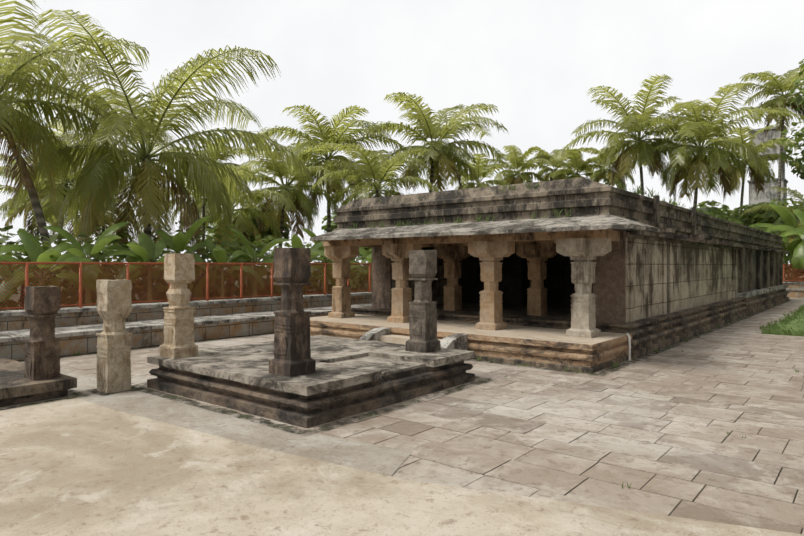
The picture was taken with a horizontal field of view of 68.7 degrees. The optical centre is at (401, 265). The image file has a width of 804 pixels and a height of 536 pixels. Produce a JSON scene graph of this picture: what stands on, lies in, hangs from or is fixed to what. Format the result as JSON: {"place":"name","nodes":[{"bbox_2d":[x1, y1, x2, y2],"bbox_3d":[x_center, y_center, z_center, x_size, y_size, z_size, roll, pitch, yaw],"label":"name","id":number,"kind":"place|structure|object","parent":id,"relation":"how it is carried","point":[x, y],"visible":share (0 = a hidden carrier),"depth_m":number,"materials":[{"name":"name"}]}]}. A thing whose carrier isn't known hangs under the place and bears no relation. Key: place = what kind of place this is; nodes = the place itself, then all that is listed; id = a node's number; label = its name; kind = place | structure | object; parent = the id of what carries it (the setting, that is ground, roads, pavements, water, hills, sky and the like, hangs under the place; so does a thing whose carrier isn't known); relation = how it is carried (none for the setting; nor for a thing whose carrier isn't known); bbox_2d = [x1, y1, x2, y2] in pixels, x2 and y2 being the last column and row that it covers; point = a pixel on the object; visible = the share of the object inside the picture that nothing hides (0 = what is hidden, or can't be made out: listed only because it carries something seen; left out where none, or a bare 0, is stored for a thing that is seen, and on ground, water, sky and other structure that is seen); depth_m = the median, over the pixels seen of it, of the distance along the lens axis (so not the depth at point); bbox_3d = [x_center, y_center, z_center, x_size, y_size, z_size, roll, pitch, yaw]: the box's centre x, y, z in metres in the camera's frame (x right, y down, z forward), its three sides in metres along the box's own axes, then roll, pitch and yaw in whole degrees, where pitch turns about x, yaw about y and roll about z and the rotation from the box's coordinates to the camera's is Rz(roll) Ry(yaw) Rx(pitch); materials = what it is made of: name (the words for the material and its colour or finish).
{"place":"outdoors","nodes":[
{"label":"outdoors","id":0,"kind":"place"},
{"bbox_2d":[19,361,411,475],"bbox_3d":[-3.393,1.649,7.309,8.559,0.001,0.884,0,0,37],"label":"cement ground strip","id":1,"kind":"object","parent":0,"point":[383,460],"depth_m":5.87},
{"bbox_2d":[96,279,132,392],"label":"pillar","id":2,"kind":"structure","parent":1,"relation":"on","point":[114,310],"depth_m":7.64,"materials":[{"name":"stone"}]},
{"bbox_2d":[0,395,803,535],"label":"sandy ground","id":3,"kind":"structure","parent":0,"point":[75,466],"depth_m":4.18,"materials":[{"name":"beige sand"}]},
{"bbox_2d":[0,357,76,406],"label":"slab platform","id":4,"kind":"structure","parent":3,"relation":"on","point":[16,387],"depth_m":7.18,"materials":[{"name":"stone"}]},
{"bbox_2d":[23,286,60,380],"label":"pillar","id":5,"kind":"structure","parent":4,"relation":"on","point":[42,348],"depth_m":7.33,"materials":[{"name":"stone"}]},
{"bbox_2d":[0,300,789,434],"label":"dirt strips","id":6,"kind":"object","parent":3,"relation":"on","point":[266,421],"visible":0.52,"depth_m":7.35,"materials":[{"name":"brown soil"}]},
{"bbox_2d":[0,0,803,266],"label":"sky","id":7,"kind":"structure","parent":0,"point":[538,62],"materials":[{"name":"white"}]},
{"bbox_2d":[4,267,803,309],"bbox_3d":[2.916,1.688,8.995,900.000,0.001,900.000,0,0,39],"label":"terrain ground","id":8,"kind":"structure","parent":0,"point":[18,295],"depth_m":42.71,"materials":[{"name":"brown soil"}]},
{"bbox_2d":[0,154,78,239],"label":"palm tree","id":9,"kind":"object","parent":8,"relation":"on","point":[20,210],"visible":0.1,"depth_m":35.47,"materials":[{"name":"green plant"}]},
{"bbox_2d":[0,0,149,307],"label":"palm tree","id":10,"kind":"object","parent":8,"relation":"on","point":[22,130],"visible":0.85,"depth_m":16.64,"materials":[{"name":"green plant"}]},
{"bbox_2d":[0,119,168,288],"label":"palm tree","id":11,"kind":"object","parent":8,"relation":"on","point":[62,189],"visible":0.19,"depth_m":26.28,"materials":[{"name":"green plant"}]},
{"bbox_2d":[27,171,171,269],"bbox_3d":[-16.880,-1.873,33.461,6.516,7.062,7.550,0,0,39],"label":"palm tree","id":12,"kind":"object","parent":8,"relation":"on","point":[110,221],"visible":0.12,"depth_m":33.27,"materials":[{"name":"green plant"}]},
{"bbox_2d":[0,9,312,300],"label":"palm tree","id":13,"kind":"object","parent":8,"relation":"on","point":[147,180],"visible":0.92,"depth_m":18.65,"materials":[{"name":"green plant"}]},
{"bbox_2d":[0,216,371,310],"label":"banana plants","id":14,"kind":"object","parent":8,"relation":"on","point":[145,248],"visible":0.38,"depth_m":15.48,"materials":[{"name":"green plant"}]},
{"bbox_2d":[0,218,371,310],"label":"shrubs","id":15,"kind":"object","parent":8,"relation":"on","point":[260,246],"visible":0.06,"depth_m":19.41,"materials":[{"name":"green plant"}]},
{"bbox_2d":[201,197,206,290],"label":"dead tree trunk","id":16,"kind":"object","parent":8,"relation":"on","point":[203,215],"visible":0.23,"depth_m":23.11,"materials":[{"name":"brown wood"}]},
{"bbox_2d":[162,160,247,276],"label":"palm tree","id":17,"kind":"object","parent":8,"relation":"on","point":[175,212],"visible":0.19,"depth_m":41.88,"materials":[{"name":"green plant"}]},
{"bbox_2d":[167,134,258,225],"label":"palm tree","id":18,"kind":"object","parent":8,"relation":"on","point":[221,157],"visible":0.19,"depth_m":48.39,"materials":[{"name":"green plant"}]},
{"bbox_2d":[156,164,296,296],"bbox_3d":[-7.291,-1.403,26.625,6.264,6.128,5.892,0,0,19],"label":"palm tree","id":19,"kind":"object","parent":8,"relation":"on","point":[243,225],"visible":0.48,"depth_m":25.94,"materials":[{"name":"green plant"}]},
{"bbox_2d":[201,205,291,280],"bbox_3d":[-9.427,-1.097,35.918,5.581,5.539,5.981,0,0,39],"label":"broadleaf tree","id":20,"kind":"object","parent":8,"relation":"on","point":[265,233],"visible":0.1,"depth_m":34.60,"materials":[{"name":"green plant"}]},
{"bbox_2d":[226,132,356,292],"bbox_3d":[-5.867,-2.572,30.702,8.421,8.464,7.359,0,0,-29],"label":"palm tree","id":21,"kind":"object","parent":8,"relation":"on","point":[302,203],"visible":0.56,"depth_m":30.17,"materials":[{"name":"green plant"}]},
{"bbox_2d":[253,104,407,284],"bbox_3d":[-4.243,-3.722,34.468,9.742,10.765,9.323,0,0,39],"label":"palm tree","id":22,"kind":"object","parent":8,"relation":"on","point":[322,133],"visible":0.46,"depth_m":33.66,"materials":[{"name":"green plant"}]},
{"bbox_2d":[315,211,369,269],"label":"broadleaf tree","id":23,"kind":"object","parent":8,"relation":"on","point":[333,226],"visible":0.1,"depth_m":43.65,"materials":[{"name":"green plant"}]},
{"bbox_2d":[311,143,439,213],"bbox_3d":[-1.246,-2.253,29.840,6.492,7.826,7.552,0,0,-6],"label":"palm tree","id":24,"kind":"object","parent":8,"relation":"on","point":[369,169],"visible":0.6,"depth_m":29.09,"materials":[{"name":"green plant"}]},
{"bbox_2d":[0,282,803,360],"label":"compound walls","id":25,"kind":"structure","parent":8,"relation":"on","point":[77,329],"depth_m":12.99,"materials":[{"name":"stone"}]},
{"bbox_2d":[0,262,803,309],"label":"fence","id":26,"kind":"object","parent":25,"relation":"on","point":[80,279],"visible":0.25,"depth_m":13.63,"materials":[{"name":"metal"}]},
{"bbox_2d":[361,92,508,193],"bbox_3d":[1.955,-4.311,36.145,9.015,11.942,9.602,0,0,-4],"label":"palm tree","id":27,"kind":"object","parent":8,"relation":"on","point":[439,156],"visible":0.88,"depth_m":35.15,"materials":[{"name":"green plant"}]},
{"bbox_2d":[441,153,519,189],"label":"palm tree","id":28,"kind":"object","parent":8,"relation":"on","point":[482,170],"visible":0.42,"depth_m":54.04,"materials":[{"name":"green plant"}]},
{"bbox_2d":[480,145,555,185],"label":"palm tree","id":29,"kind":"object","parent":8,"relation":"on","point":[517,161],"visible":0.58,"depth_m":60.81,"materials":[{"name":"green plant"}]},
{"bbox_2d":[516,149,591,181],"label":"palm tree","id":30,"kind":"object","parent":8,"relation":"on","point":[556,154],"visible":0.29,"depth_m":65.13,"materials":[{"name":"green plant"}]},
{"bbox_2d":[538,149,612,183],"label":"palm tree","id":31,"kind":"object","parent":8,"relation":"on","point":[574,156],"visible":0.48,"depth_m":58.83,"materials":[{"name":"green plant"}]},
{"bbox_2d":[567,147,645,189],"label":"palm tree","id":32,"kind":"object","parent":8,"relation":"on","point":[597,176],"visible":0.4,"depth_m":57.09,"materials":[{"name":"green plant"}]},
{"bbox_2d":[561,74,723,194],"bbox_3d":[16.030,-5.058,39.776,10.072,13.435,9.289,0,0,2],"label":"palm tree","id":33,"kind":"object","parent":8,"relation":"on","point":[639,147],"visible":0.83,"depth_m":38.95,"materials":[{"name":"green plant"}]},
{"bbox_2d":[624,82,803,209],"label":"palm tree","id":34,"kind":"object","parent":8,"relation":"on","point":[700,127],"visible":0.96,"depth_m":36.04,"materials":[{"name":"green plant"}]},
{"bbox_2d":[690,200,769,219],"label":"bush","id":35,"kind":"object","parent":8,"relation":"on","point":[713,208],"visible":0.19,"depth_m":43.66,"materials":[{"name":"green plant"}]},
{"bbox_2d":[692,124,801,209],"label":"palm tree","id":36,"kind":"object","parent":8,"relation":"on","point":[740,138],"visible":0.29,"depth_m":44.46,"materials":[{"name":"green plant"}]},
{"bbox_2d":[727,203,777,227],"bbox_3d":[25.335,-1.300,40.694,5.744,5.971,6.036,0,0,39],"label":"bush","id":37,"kind":"object","parent":8,"relation":"on","point":[736,212],"visible":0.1,"depth_m":39.95,"materials":[{"name":"green plant"}]},
{"bbox_2d":[715,67,803,202],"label":"palm tree","id":38,"kind":"object","parent":8,"relation":"on","point":[782,100],"visible":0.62,"depth_m":50.90,"materials":[{"name":"green plant"}]},
{"bbox_2d":[727,204,803,281],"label":"banana plants","id":39,"kind":"object","parent":8,"relation":"on","point":[787,217],"visible":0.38,"depth_m":31.38,"materials":[{"name":"green plant"}]},
{"bbox_2d":[740,197,802,281],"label":"bush","id":40,"kind":"object","parent":8,"relation":"on","point":[766,217],"visible":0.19,"depth_m":38.62,"materials":[{"name":"green plant"}]},
{"bbox_2d":[740,186,803,249],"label":"palm tree","id":41,"kind":"object","parent":8,"relation":"on","point":[790,193],"visible":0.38,"depth_m":34.15,"materials":[{"name":"green plant"}]},
{"bbox_2d":[761,310,803,335],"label":"lawn grass","id":42,"kind":"structure","parent":8,"relation":"on","point":[794,324],"depth_m":15.59,"materials":[{"name":"green plant"}]},
{"bbox_2d":[772,218,803,281],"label":"understory bushes","id":43,"kind":"object","parent":8,"relation":"on","point":[787,257],"depth_m":32.75,"materials":[{"name":"green plant"}]},
{"bbox_2d":[779,59,803,169],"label":"tall broadleaf tree","id":44,"kind":"object","parent":8,"relation":"on","point":[799,136],"visible":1,"depth_m":32.17,"materials":[{"name":"green plant"}]},
{"bbox_2d":[785,204,803,224],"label":"bush","id":45,"kind":"object","parent":8,"relation":"on","point":[796,206],"visible":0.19,"depth_m":36.49,"materials":[{"name":"green plant"}]},
{"bbox_2d":[791,154,803,179],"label":"tall broadleaf tree","id":46,"kind":"object","parent":8,"relation":"on","point":[798,172],"visible":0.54,"depth_m":46.07,"materials":[{"name":"green plant"}]},
{"bbox_2d":[60,297,803,533],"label":"courtyard paving","id":47,"kind":"structure","parent":0,"point":[554,463],"depth_m":5.96,"materials":[{"name":"stone"}]},
{"bbox_2d":[147,335,474,427],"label":"platform","id":48,"kind":"structure","parent":47,"relation":"on","point":[348,377],"depth_m":7.21,"materials":[{"name":"grey stone"}]},
{"bbox_2d":[159,253,198,358],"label":"stone pillar","id":49,"kind":"structure","parent":48,"relation":"on","point":[179,276],"depth_m":7.94,"materials":[{"name":"beige stone"}]},
{"bbox_2d":[269,248,315,376],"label":"stone pillar","id":50,"kind":"structure","parent":48,"relation":"on","point":[292,322],"depth_m":6.63,"materials":[{"name":"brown stone"}]},
{"bbox_2d":[405,250,440,352],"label":"stone pillar","id":51,"kind":"structure","parent":48,"relation":"on","point":[423,316],"depth_m":8.40,"materials":[{"name":"stone"}]},
{"bbox_2d":[310,314,631,372],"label":"porch platform","id":52,"kind":"structure","parent":47,"relation":"on","point":[554,348],"depth_m":10.18,"materials":[{"name":"beige stone"}]},
{"bbox_2d":[324,238,611,337],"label":"pillars","id":53,"kind":"structure","parent":52,"relation":"on","point":[583,253],"depth_m":12.42,"materials":[{"name":"beige stone"}]},
{"bbox_2d":[323,229,619,247],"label":"temple beams","id":54,"kind":"structure","parent":53,"relation":"on","point":[517,238],"depth_m":11.48,"materials":[{"name":"grey stone"}]},
{"bbox_2d":[310,215,659,241],"bbox_3d":[1.113,-0.714,11.588,7.180,0.332,1.363,0,0,39],"label":"eave","id":55,"kind":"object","parent":54,"relation":"on","point":[597,222],"depth_m":10.69,"materials":[{"name":"grey stone"}]},
{"bbox_2d":[626,333,630,360],"bbox_3d":[3.943,1.417,10.248,0.090,0.483,0.044,0,0,39],"label":"drain pipe","id":56,"kind":"object","parent":52,"relation":"attached to","point":[629,347],"visible":0.88,"depth_m":10.21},
{"bbox_2d":[352,285,788,358],"bbox_3d":[8.491,1.288,21.365,7.110,0.740,22.630,0,0,39],"label":"temple base","id":57,"kind":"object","parent":47,"relation":"on","point":[651,334],"depth_m":13.23,"materials":[{"name":"grey stone"}]},
{"bbox_2d":[372,231,783,322],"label":"temple walls","id":58,"kind":"structure","parent":47,"relation":"on","point":[638,277],"depth_m":14.91,"materials":[{"name":"grey stone"}]},
{"bbox_2d":[333,177,789,252],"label":"parapet","id":59,"kind":"structure","parent":58,"relation":"on","point":[581,196],"depth_m":11.98,"materials":[{"name":"grey stone"}]},
{"bbox_2d":[347,177,772,232],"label":"roof weed tufts","id":60,"kind":"object","parent":59,"relation":"on","point":[568,215],"visible":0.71,"depth_m":12.38,"materials":[{"name":"green plant"}]},
{"bbox_2d":[147,310,803,533],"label":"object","id":61,"kind":"structure","parent":0,"point":[672,447],"depth_m":5.22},
{"bbox_2d":[73,300,803,488],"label":"weed grass tufts","id":62,"kind":"object","parent":61,"relation":"on","point":[785,321],"visible":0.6,"depth_m":14.74,"materials":[{"name":"green plant"}]},
{"bbox_2d":[747,126,787,279],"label":"tower","id":63,"kind":"structure","parent":0,"point":[769,195],"depth_m":59.68,"materials":[{"name":"concrete"}]}
]}

